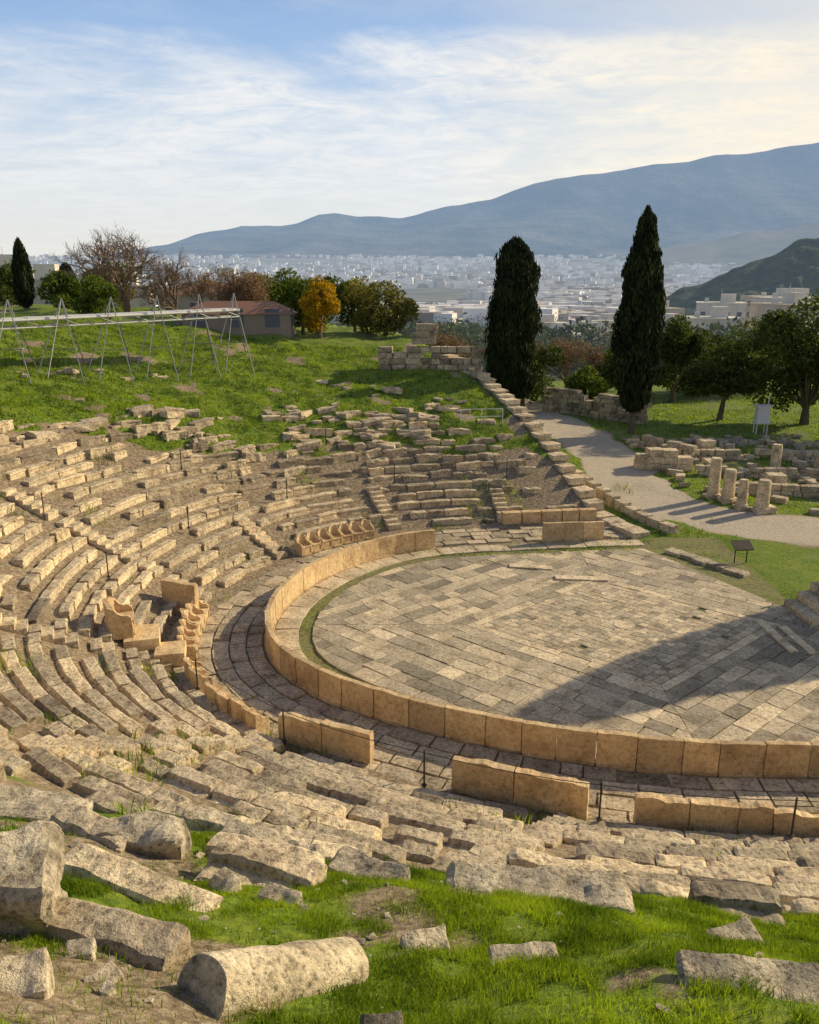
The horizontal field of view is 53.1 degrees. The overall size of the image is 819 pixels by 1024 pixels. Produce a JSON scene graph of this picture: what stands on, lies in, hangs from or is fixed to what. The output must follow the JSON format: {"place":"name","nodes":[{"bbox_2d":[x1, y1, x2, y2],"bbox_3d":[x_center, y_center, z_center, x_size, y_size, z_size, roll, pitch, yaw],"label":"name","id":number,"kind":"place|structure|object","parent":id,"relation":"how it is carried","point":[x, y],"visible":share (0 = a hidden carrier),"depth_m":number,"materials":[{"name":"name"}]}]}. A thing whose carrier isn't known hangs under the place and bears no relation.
{"place":"outdoors","nodes":[
{"label":"outdoors","id":0,"kind":"place"},
{"bbox_2d":[0,258,818,1023],"bbox_3d":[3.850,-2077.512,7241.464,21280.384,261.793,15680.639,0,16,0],"label":"ground","id":1,"kind":"structure","parent":0,"point":[782,564],"depth_m":43.27,"materials":[{"name":"green plant"}]},
{"bbox_2d":[0,247,33,275],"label":"apartment building","id":2,"kind":"structure","parent":1,"relation":"on","point":[6,257],"depth_m":127.48,"materials":[{"name":"beige concrete"}]},
{"bbox_2d":[0,259,35,306],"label":"green tree","id":3,"kind":"object","parent":1,"relation":"on","point":[6,288],"visible":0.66,"depth_m":85.69,"materials":[{"name":"green plant"}]},
{"bbox_2d":[10,237,34,308],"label":"young conifer","id":4,"kind":"object","parent":1,"relation":"on","point":[23,280],"visible":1,"depth_m":81.12,"materials":[{"name":"green plant"}]},
{"bbox_2d":[0,257,58,304],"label":"apartment building","id":5,"kind":"structure","parent":1,"relation":"on","point":[41,270],"depth_m":121.37,"materials":[{"name":"beige concrete"}]},
{"bbox_2d":[36,270,84,308],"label":"green tree","id":6,"kind":"object","parent":1,"relation":"on","point":[66,288],"visible":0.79,"depth_m":80.14,"materials":[{"name":"green plant"}]},
{"bbox_2d":[59,261,75,306],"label":"young conifer","id":7,"kind":"object","parent":1,"relation":"on","point":[65,268],"visible":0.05,"depth_m":87.89,"materials":[{"name":"green plant"}]},
{"bbox_2d":[69,272,123,318],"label":"round bush","id":8,"kind":"object","parent":1,"relation":"on","point":[98,293],"visible":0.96,"depth_m":66.90,"materials":[{"name":"green plant"}]},
{"bbox_2d":[47,225,173,311],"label":"bare deciduous tree","id":9,"kind":"object","parent":1,"relation":"on","point":[129,257],"visible":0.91,"depth_m":73.60,"materials":[{"name":"brown plant"}]},
{"bbox_2d":[81,261,141,307],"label":"olive tree","id":10,"kind":"object","parent":1,"relation":"on","point":[121,281],"visible":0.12,"depth_m":84.25,"materials":[{"name":"green plant"}]},
{"bbox_2d":[0,293,254,384],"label":"steel trestle walkway","id":11,"kind":"structure","parent":1,"relation":"on","point":[66,316],"depth_m":53.00,"materials":[{"name":"white paint"}]},
{"bbox_2d":[114,272,153,306],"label":"apartment building","id":12,"kind":"structure","parent":1,"relation":"on","point":[135,302],"depth_m":126.27,"materials":[{"name":"beige concrete"}]},
{"bbox_2d":[123,623,186,665],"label":"throne plinth","id":13,"kind":"structure","parent":1,"relation":"on","point":[146,637],"depth_m":29.69,"materials":[{"name":"stone"}]},
{"bbox_2d":[102,597,135,639],"bbox_3d":[-10.643,3.813,30.042,1.038,1.368,1.180,-5,17,-15],"label":"priest throne","id":14,"kind":"object","parent":13,"relation":"on","point":[120,623],"visible":0.97,"depth_m":29.63,"materials":[{"name":"stone"}]},
{"bbox_2d":[120,246,202,316],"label":"bare deciduous tree","id":15,"kind":"object","parent":1,"relation":"on","point":[174,277],"visible":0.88,"depth_m":75.20,"materials":[{"name":"brown plant"}]},
{"bbox_2d":[177,635,197,660],"bbox_3d":[-8.350,5.066,30.751,0.687,0.973,0.666,-5,17,-16],"label":"marble throne","id":16,"kind":"object","parent":1,"relation":"on","point":[191,653],"visible":0.47,"depth_m":30.57,"materials":[{"name":"beige stone"}]},
{"bbox_2d":[177,626,197,652],"bbox_3d":[-8.511,4.857,31.401,0.702,0.995,0.681,-4,17,-12],"label":"marble throne","id":17,"kind":"object","parent":1,"relation":"on","point":[185,632],"visible":0.39,"depth_m":31.54,"materials":[{"name":"beige stone"}]},
{"bbox_2d":[179,619,199,643],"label":"marble throne","id":18,"kind":"object","parent":1,"relation":"on","point":[186,624],"visible":0.42,"depth_m":32.22,"materials":[{"name":"beige stone"}]},
{"bbox_2d":[181,610,201,636],"bbox_3d":[-8.724,4.432,32.731,0.739,1.047,0.717,0,16,-5],"label":"marble throne","id":19,"kind":"object","parent":1,"relation":"on","point":[188,616],"visible":0.55,"depth_m":32.84,"materials":[{"name":"beige stone"}]},
{"bbox_2d":[183,657,204,678],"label":"marble throne","id":20,"kind":"object","parent":1,"relation":"on","point":[187,662],"visible":0.45,"depth_m":28.58,"materials":[{"name":"beige stone"}]},
{"bbox_2d":[185,603,205,629],"bbox_3d":[-8.749,4.231,33.410,0.724,1.025,0.702,0,16,-2],"label":"marble throne","id":21,"kind":"object","parent":1,"relation":"on","point":[193,609],"visible":0.51,"depth_m":33.56,"materials":[{"name":"beige stone"}]},
{"bbox_2d":[158,283,241,309],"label":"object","id":22,"kind":"structure","parent":1,"relation":"on","point":[184,302],"depth_m":84.86,"materials":[{"name":"brown concrete"}]},
{"bbox_2d":[190,599,209,622],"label":"marble throne","id":23,"kind":"object","parent":1,"relation":"on","point":[204,606],"visible":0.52,"depth_m":34.29,"materials":[{"name":"beige stone"}]},
{"bbox_2d":[188,666,212,694],"bbox_3d":[-7.215,5.753,28.257,0.717,1.015,0.695,-12,20,-30],"label":"marble throne","id":24,"kind":"object","parent":1,"relation":"on","point":[203,676],"visible":0.62,"depth_m":27.98,"materials":[{"name":"beige stone"}]},
{"bbox_2d":[186,263,235,283],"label":"apartment building","id":25,"kind":"structure","parent":1,"relation":"on","point":[221,269],"depth_m":131.29,"materials":[{"name":"beige concrete"}]},
{"bbox_2d":[179,262,254,302],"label":"bare deciduous tree","id":26,"kind":"object","parent":1,"relation":"on","point":[205,286],"visible":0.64,"depth_m":73.95,"materials":[{"name":"brown plant"}]},
{"bbox_2d":[204,681,229,704],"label":"stone block","id":27,"kind":"structure","parent":1,"relation":"on","point":[210,692],"depth_m":26.80,"materials":[{"name":"beige stone"}]},
{"bbox_2d":[216,691,239,713],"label":"stone block","id":28,"kind":"structure","parent":1,"relation":"on","point":[222,701],"depth_m":26.31,"materials":[{"name":"beige stone"}]},
{"bbox_2d":[175,301,298,337],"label":"tiled roof house","id":29,"kind":"structure","parent":1,"relation":"on","point":[264,317],"depth_m":68.42,"materials":[{"name":"brown concrete"}]},
{"bbox_2d":[229,698,255,720],"bbox_3d":[-5.369,6.356,26.196,0.686,1.001,0.707,15,20,42],"label":"marble throne","id":30,"kind":"object","parent":1,"relation":"on","point":[235,708],"visible":0.51,"depth_m":25.86,"materials":[{"name":"beige stone"}]},
{"bbox_2d":[221,263,272,300],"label":"bare deciduous tree","id":31,"kind":"object","parent":1,"relation":"on","point":[248,282],"visible":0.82,"depth_m":73.52,"materials":[{"name":"brown plant"}]},
{"bbox_2d":[0,358,497,459],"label":"scattered stone blocks","id":32,"kind":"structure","parent":1,"relation":"on","point":[376,419],"depth_m":51.78,"materials":[{"name":"stone"}]},
{"bbox_2d":[242,707,269,733],"bbox_3d":[-4.849,6.531,25.753,0.661,0.966,0.682,14,22,39],"label":"marble throne","id":33,"kind":"object","parent":1,"relation":"on","point":[253,718],"visible":0.84,"depth_m":25.48,"materials":[{"name":"beige stone"}]},
{"bbox_2d":[238,272,277,300],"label":"olive tree","id":34,"kind":"object","parent":1,"relation":"on","point":[272,281],"visible":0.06,"depth_m":85.98,"materials":[{"name":"green plant"}]},
{"bbox_2d":[176,936,368,1019],"bbox_3d":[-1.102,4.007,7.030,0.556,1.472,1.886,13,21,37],"label":"fallen column drum","id":35,"kind":"object","parent":1,"relation":"on","point":[217,984],"visible":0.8,"depth_m":6.64,"materials":[{"name":"beige stone"}]},
{"bbox_2d":[264,268,300,305],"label":"green tree","id":36,"kind":"object","parent":1,"relation":"on","point":[280,291],"visible":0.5,"depth_m":79.56,"materials":[{"name":"green plant"}]},
{"bbox_2d":[282,277,314,333],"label":"green tree","id":37,"kind":"object","parent":1,"relation":"on","point":[297,289],"visible":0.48,"depth_m":70.85,"materials":[{"name":"green plant"}]},
{"bbox_2d":[294,534,311,556],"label":"marble throne","id":38,"kind":"object","parent":1,"relation":"on","point":[302,545],"visible":1,"depth_m":42.07,"materials":[{"name":"beige stone"}]},
{"bbox_2d":[305,532,321,552],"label":"marble throne","id":39,"kind":"object","parent":1,"relation":"on","point":[315,540],"visible":0.81,"depth_m":42.70,"materials":[{"name":"beige stone"}]},
{"bbox_2d":[0,314,634,555],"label":"grass slope","id":40,"kind":"structure","parent":1,"relation":"on","point":[126,336],"depth_m":55.70,"materials":[{"name":"green plant"}]},
{"bbox_2d":[298,275,340,338],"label":"golden leaf tree","id":41,"kind":"object","parent":1,"relation":"on","point":[322,299],"visible":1,"depth_m":67.92,"materials":[{"name":"yellow plant"}]},
{"bbox_2d":[315,528,331,549],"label":"marble throne","id":42,"kind":"object","parent":1,"relation":"on","point":[324,535],"visible":0.84,"depth_m":43.15,"materials":[{"name":"beige stone"}]},
{"bbox_2d":[298,273,348,326],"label":"green tree","id":43,"kind":"object","parent":1,"relation":"on","point":[332,281],"visible":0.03,"depth_m":84.60,"materials":[{"name":"green plant"}]},
{"bbox_2d":[326,525,342,547],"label":"marble throne","id":44,"kind":"object","parent":1,"relation":"on","point":[335,533],"visible":0.84,"depth_m":43.60,"materials":[{"name":"beige stone"}]},
{"bbox_2d":[337,523,352,543],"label":"marble throne","id":45,"kind":"object","parent":1,"relation":"on","point":[345,530],"visible":0.84,"depth_m":44.04,"materials":[{"name":"beige stone"}]},
{"bbox_2d":[348,521,363,542],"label":"marble throne","id":46,"kind":"object","parent":1,"relation":"on","point":[355,527],"visible":0.88,"depth_m":44.45,"materials":[{"name":"beige stone"}]},
{"bbox_2d":[334,278,382,331],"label":"green tree","id":47,"kind":"object","parent":1,"relation":"on","point":[350,306],"visible":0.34,"depth_m":76.86,"materials":[{"name":"green plant"}]},
{"bbox_2d":[359,519,374,539],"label":"marble throne","id":48,"kind":"object","parent":1,"relation":"on","point":[366,525],"visible":0.86,"depth_m":44.80,"materials":[{"name":"beige stone"}]},
{"bbox_2d":[340,275,419,336],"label":"olive tree","id":49,"kind":"object","parent":1,"relation":"on","point":[383,318],"visible":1,"depth_m":72.51,"materials":[{"name":"green plant"}]},
{"bbox_2d":[1,821,768,1014],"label":"foreground rubble","id":50,"kind":"object","parent":1,"relation":"on","point":[107,987],"visible":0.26,"depth_m":7.09,"materials":[{"name":"beige stone"}]},
{"bbox_2d":[28,254,742,332],"bbox_3d":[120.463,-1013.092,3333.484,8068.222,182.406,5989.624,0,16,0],"label":"distant city buildings","id":51,"kind":"structure","parent":1,"relation":"on","point":[560,292],"depth_m":2997.22,"materials":[{"name":"white concrete"}]},
{"bbox_2d":[0,414,818,971],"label":"stone seating rows","id":52,"kind":"object","parent":1,"relation":"on","point":[258,778],"visible":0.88,"depth_m":20.87,"materials":[{"name":"stone"}]},
{"bbox_2d":[3,427,326,528],"bbox_3d":[-11.989,-1.329,38.918,4.585,1.150,27.147,6,17,20],"label":"rope barrier","id":53,"kind":"object","parent":52,"relation":"on","point":[44,515],"visible":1,"depth_m":40.81,"materials":[{"name":"fabric"}]},
{"bbox_2d":[105,460,507,578],"bbox_3d":[-4.973,-0.755,43.471,25.319,1.150,5.355,-15,22,-41],"label":"rope barrier","id":54,"kind":"object","parent":52,"relation":"on","point":[394,481],"visible":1,"depth_m":45.15,"materials":[{"name":"fabric"}]},
{"bbox_2d":[195,659,817,837],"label":"rope barrier","id":55,"kind":"object","parent":52,"relation":"on","point":[598,818],"visible":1,"depth_m":21.57,"materials":[{"name":"fabric"}]},
{"bbox_2d":[0,812,818,1023],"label":"foreground grass","id":56,"kind":"structure","parent":1,"relation":"on","point":[714,918],"depth_m":8.31,"materials":[{"name":"green plant"}]},
{"bbox_2d":[0,783,818,1023],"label":"foreground stone blocks","id":57,"kind":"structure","parent":1,"relation":"on","point":[32,860],"depth_m":8.55,"materials":[{"name":"beige stone"}]},
{"bbox_2d":[0,373,818,876],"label":"weed tufts","id":58,"kind":"object","parent":1,"relation":"on","point":[484,501],"visible":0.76,"depth_m":24.94,"materials":[{"name":"green plant"}]},
{"bbox_2d":[407,317,483,360],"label":"reddish bare tree","id":59,"kind":"object","parent":1,"relation":"on","point":[446,342],"visible":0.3,"depth_m":89.07,"materials":[{"name":"plant"}]},
{"bbox_2d":[460,408,502,424],"bbox_3d":[4.800,-6.252,54.427,2.869,1.242,0.060,-2,16,-5],"label":"metal guard rail","id":60,"kind":"object","parent":1,"relation":"on","point":[481,416],"visible":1,"depth_m":54.35,"materials":[{"name":"white paint"}]},
{"bbox_2d":[482,235,542,398],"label":"cypress tree","id":61,"kind":"object","parent":1,"relation":"on","point":[515,325],"visible":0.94,"depth_m":76.74,"materials":[{"name":"green plant"}]},
{"bbox_2d":[486,344,565,405],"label":"dark shrub","id":62,"kind":"object","parent":1,"relation":"on","point":[540,384],"visible":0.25,"depth_m":80.88,"materials":[{"name":"green plant"}]},
{"bbox_2d":[378,323,678,539],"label":"retaining wall","id":63,"kind":"structure","parent":1,"relation":"on","point":[589,492],"depth_m":54.94,"materials":[{"name":"grey stone"}]},
{"bbox_2d":[264,521,818,779],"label":"orchestra parapet","id":64,"kind":"structure","parent":1,"relation":"on","point":[632,752],"depth_m":25.18,"materials":[{"name":"stone"}]},
{"bbox_2d":[540,314,568,327],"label":"apartment building","id":65,"kind":"structure","parent":1,"relation":"on","point":[547,319],"depth_m":251.87,"materials":[{"name":"white concrete"}]},
{"bbox_2d":[537,317,589,363],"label":"apartment building","id":66,"kind":"structure","parent":1,"relation":"on","point":[555,323],"depth_m":184.56,"materials":[{"name":"white concrete"}]},
{"bbox_2d":[536,335,595,387],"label":"reddish bare tree","id":67,"kind":"object","parent":1,"relation":"on","point":[569,352],"visible":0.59,"depth_m":93.82,"materials":[{"name":"brown plant"}]},
{"bbox_2d":[330,300,806,377],"bbox_3d":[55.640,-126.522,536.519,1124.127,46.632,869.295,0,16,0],"label":"distant tree mass","id":68,"kind":"object","parent":1,"relation":"on","point":[476,331],"visible":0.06,"depth_m":128.58,"materials":[{"name":"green plant"}]},
{"bbox_2d":[563,365,610,403],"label":"green bush","id":69,"kind":"object","parent":1,"relation":"on","point":[583,381],"visible":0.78,"depth_m":83.74,"materials":[{"name":"green plant"}]},
{"bbox_2d":[571,310,614,327],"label":"apartment building","id":70,"kind":"structure","parent":1,"relation":"on","point":[602,315],"depth_m":232.84,"materials":[{"name":"white concrete"}]},
{"bbox_2d":[573,320,612,352],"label":"apartment building","id":71,"kind":"structure","parent":1,"relation":"on","point":[600,323],"depth_m":198.03,"materials":[{"name":"white concrete"}]},
{"bbox_2d":[576,343,614,387],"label":"reddish bare tree","id":72,"kind":"object","parent":1,"relation":"on","point":[593,357],"visible":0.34,"depth_m":92.61,"materials":[{"name":"brown plant"}]},
{"bbox_2d":[590,347,618,394],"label":"green bush","id":73,"kind":"object","parent":1,"relation":"on","point":[606,374],"visible":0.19,"depth_m":88.59,"materials":[{"name":"green plant"}]},
{"bbox_2d":[609,204,666,433],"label":"cypress tree","id":74,"kind":"object","parent":1,"relation":"on","point":[640,324],"visible":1,"depth_m":66.22,"materials":[{"name":"green plant"}]},
{"bbox_2d":[665,300,685,315],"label":"apartment building","id":75,"kind":"structure","parent":1,"relation":"on","point":[668,309],"depth_m":238.83,"materials":[{"name":"white concrete"}]},
{"bbox_2d":[541,387,818,625],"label":"ruined wall foundations","id":76,"kind":"object","parent":1,"relation":"on","point":[675,457],"visible":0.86,"depth_m":59.05,"materials":[{"name":"grey stone"}]},
{"bbox_2d":[663,313,700,330],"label":"apartment building","id":77,"kind":"structure","parent":1,"relation":"on","point":[668,315],"depth_m":159.51,"materials":[{"name":"white concrete"}]},
{"bbox_2d":[653,313,712,402],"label":"pine tree","id":78,"kind":"object","parent":1,"relation":"on","point":[685,343],"visible":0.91,"depth_m":82.37,"materials":[{"name":"green plant"}]},
{"bbox_2d":[662,326,733,396],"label":"pine tree","id":79,"kind":"object","parent":1,"relation":"on","point":[714,340],"visible":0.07,"depth_m":87.93,"materials":[{"name":"green plant"}]},
{"bbox_2d":[702,457,721,499],"bbox_3d":[19.302,-2.136,51.772,1.048,2.640,1.051,0,16,0],"label":"marble column stub","id":80,"kind":"object","parent":1,"relation":"on","point":[712,493],"visible":0.94,"depth_m":51.54,"materials":[{"name":"grey stone"}]},
{"bbox_2d":[686,301,742,342],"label":"apartment building","id":81,"kind":"structure","parent":1,"relation":"on","point":[720,314],"depth_m":169.76,"materials":[{"name":"white concrete"}]},
{"bbox_2d":[696,294,747,339],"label":"apartment building","id":82,"kind":"structure","parent":1,"relation":"on","point":[737,309],"depth_m":216.82,"materials":[{"name":"white concrete"}]},
{"bbox_2d":[680,339,772,420],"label":"umbrella pine tree","id":83,"kind":"object","parent":1,"relation":"on","point":[726,371],"visible":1,"depth_m":73.24,"materials":[{"name":"green plant"}]},
{"bbox_2d":[716,468,736,504],"bbox_3d":[19.902,-1.630,50.986,1.060,2.137,1.066,-2,16,-6],"label":"marble column stub","id":84,"kind":"object","parent":1,"relation":"on","point":[727,497],"visible":0.98,"depth_m":50.73,"materials":[{"name":"grey stone"}]},
{"bbox_2d":[732,478,750,510],"bbox_3d":[20.300,-1.078,49.894,0.835,1.896,0.837,-2,16,-6],"label":"marble column stub","id":85,"kind":"object","parent":1,"relation":"on","point":[741,504],"visible":1,"depth_m":49.71,"materials":[{"name":"grey stone"}]},
{"bbox_2d":[730,539,753,562],"bbox_3d":[16.700,2.029,41.217,1.000,1.141,0.600,-2,16,-5],"label":"information lectern sign","id":86,"kind":"object","parent":1,"relation":"on","point":[743,545],"visible":1,"depth_m":41.11,"materials":[{"name":"metal"}]},
{"bbox_2d":[751,396,772,434],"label":"white instrument cabinet","id":87,"kind":"object","parent":1,"relation":"on","point":[762,414],"visible":0.93,"depth_m":69.20,"materials":[{"name":"metal"}]},
{"bbox_2d":[750,479,774,514],"bbox_3d":[21.300,-0.949,49.306,1.123,2.041,1.123,-2,16,-6],"label":"marble column stub","id":88,"kind":"object","parent":1,"relation":"on","point":[761,505],"visible":1,"depth_m":49.03,"materials":[{"name":"grey stone"}]},
{"bbox_2d":[725,314,807,388],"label":"pine tree","id":89,"kind":"object","parent":1,"relation":"on","point":[751,336],"visible":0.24,"depth_m":92.68,"materials":[{"name":"green plant"}]},
{"bbox_2d":[740,288,812,330],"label":"apartment building","id":90,"kind":"structure","parent":1,"relation":"on","point":[748,299],"depth_m":233.81,"materials":[{"name":"white concrete"}]},
{"bbox_2d":[770,444,782,466],"bbox_3d":[25.902,-3.779,57.857,1.045,2.038,1.047,0,16,0],"label":"marble column stub","id":91,"kind":"object","parent":1,"relation":"on","point":[776,456],"visible":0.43,"depth_m":57.55,"materials":[{"name":"grey stone"}]},
{"bbox_2d":[747,289,818,424],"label":"pine tree","id":92,"kind":"object","parent":1,"relation":"on","point":[797,350],"visible":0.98,"depth_m":71.35,"materials":[{"name":"green plant"}]},
{"bbox_2d":[748,287,818,332],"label":"apartment building","id":93,"kind":"structure","parent":1,"relation":"on","point":[789,299],"depth_m":165.64,"materials":[{"name":"white concrete"}]},
{"bbox_2d":[752,287,815,302],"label":"apartment building","id":94,"kind":"structure","parent":1,"relation":"on","point":[762,299],"depth_m":197.39,"materials":[{"name":"white concrete"}]},
{"bbox_2d":[0,0,818,256],"label":"sky","id":95,"kind":"structure","parent":0,"point":[166,122],"materials":[{"name":"blue"}]},
{"bbox_2d":[108,142,818,257],"bbox_3d":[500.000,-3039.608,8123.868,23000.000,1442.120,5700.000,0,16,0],"label":"mountain","id":96,"kind":"structure","parent":0,"point":[709,198],"depth_m":7329.26,"materials":[{"name":"blue"}]},
{"bbox_2d":[197,525,818,829],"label":"front aisle paving","id":97,"kind":"structure","parent":0,"point":[617,804],"depth_m":26.10,"materials":[{"name":"stone"}]},
{"bbox_2d":[160,508,818,838],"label":"front row backrest wall","id":98,"kind":"structure","parent":97,"relation":"on","point":[651,809],"depth_m":22.05,"materials":[{"name":"stone"}]},
{"bbox_2d":[274,540,818,758],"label":"orchestra paving","id":99,"kind":"structure","parent":0,"point":[644,646],"depth_m":32.43,"materials":[{"name":"stone"}]},
{"bbox_2d":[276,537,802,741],"bbox_3d":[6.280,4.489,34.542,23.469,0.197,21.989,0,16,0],"label":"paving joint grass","id":100,"kind":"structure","parent":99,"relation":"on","point":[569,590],"depth_m":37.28,"materials":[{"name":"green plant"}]},
{"bbox_2d":[509,563,817,653],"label":"loose marble strips","id":101,"kind":"object","parent":99,"relation":"on","point":[781,640],"visible":1,"depth_m":33.61,"materials":[{"name":"beige stone"}]},
{"bbox_2d":[539,393,818,536],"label":"grass field","id":102,"kind":"structure","parent":0,"point":[689,418],"depth_m":72.73,"materials":[{"name":"green plant"}]},
{"bbox_2d":[562,222,818,268],"bbox_3d":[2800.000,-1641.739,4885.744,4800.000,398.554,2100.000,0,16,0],"label":"foothill","id":103,"kind":"structure","parent":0,"point":[745,248],"depth_m":4512.88,"materials":[{"name":"blue"}]},
{"bbox_2d":[666,238,818,315],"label":"wooded hill","id":104,"kind":"structure","parent":0,"point":[795,264],"depth_m":666.82,"materials":[{"name":"green plant"}]}
]}

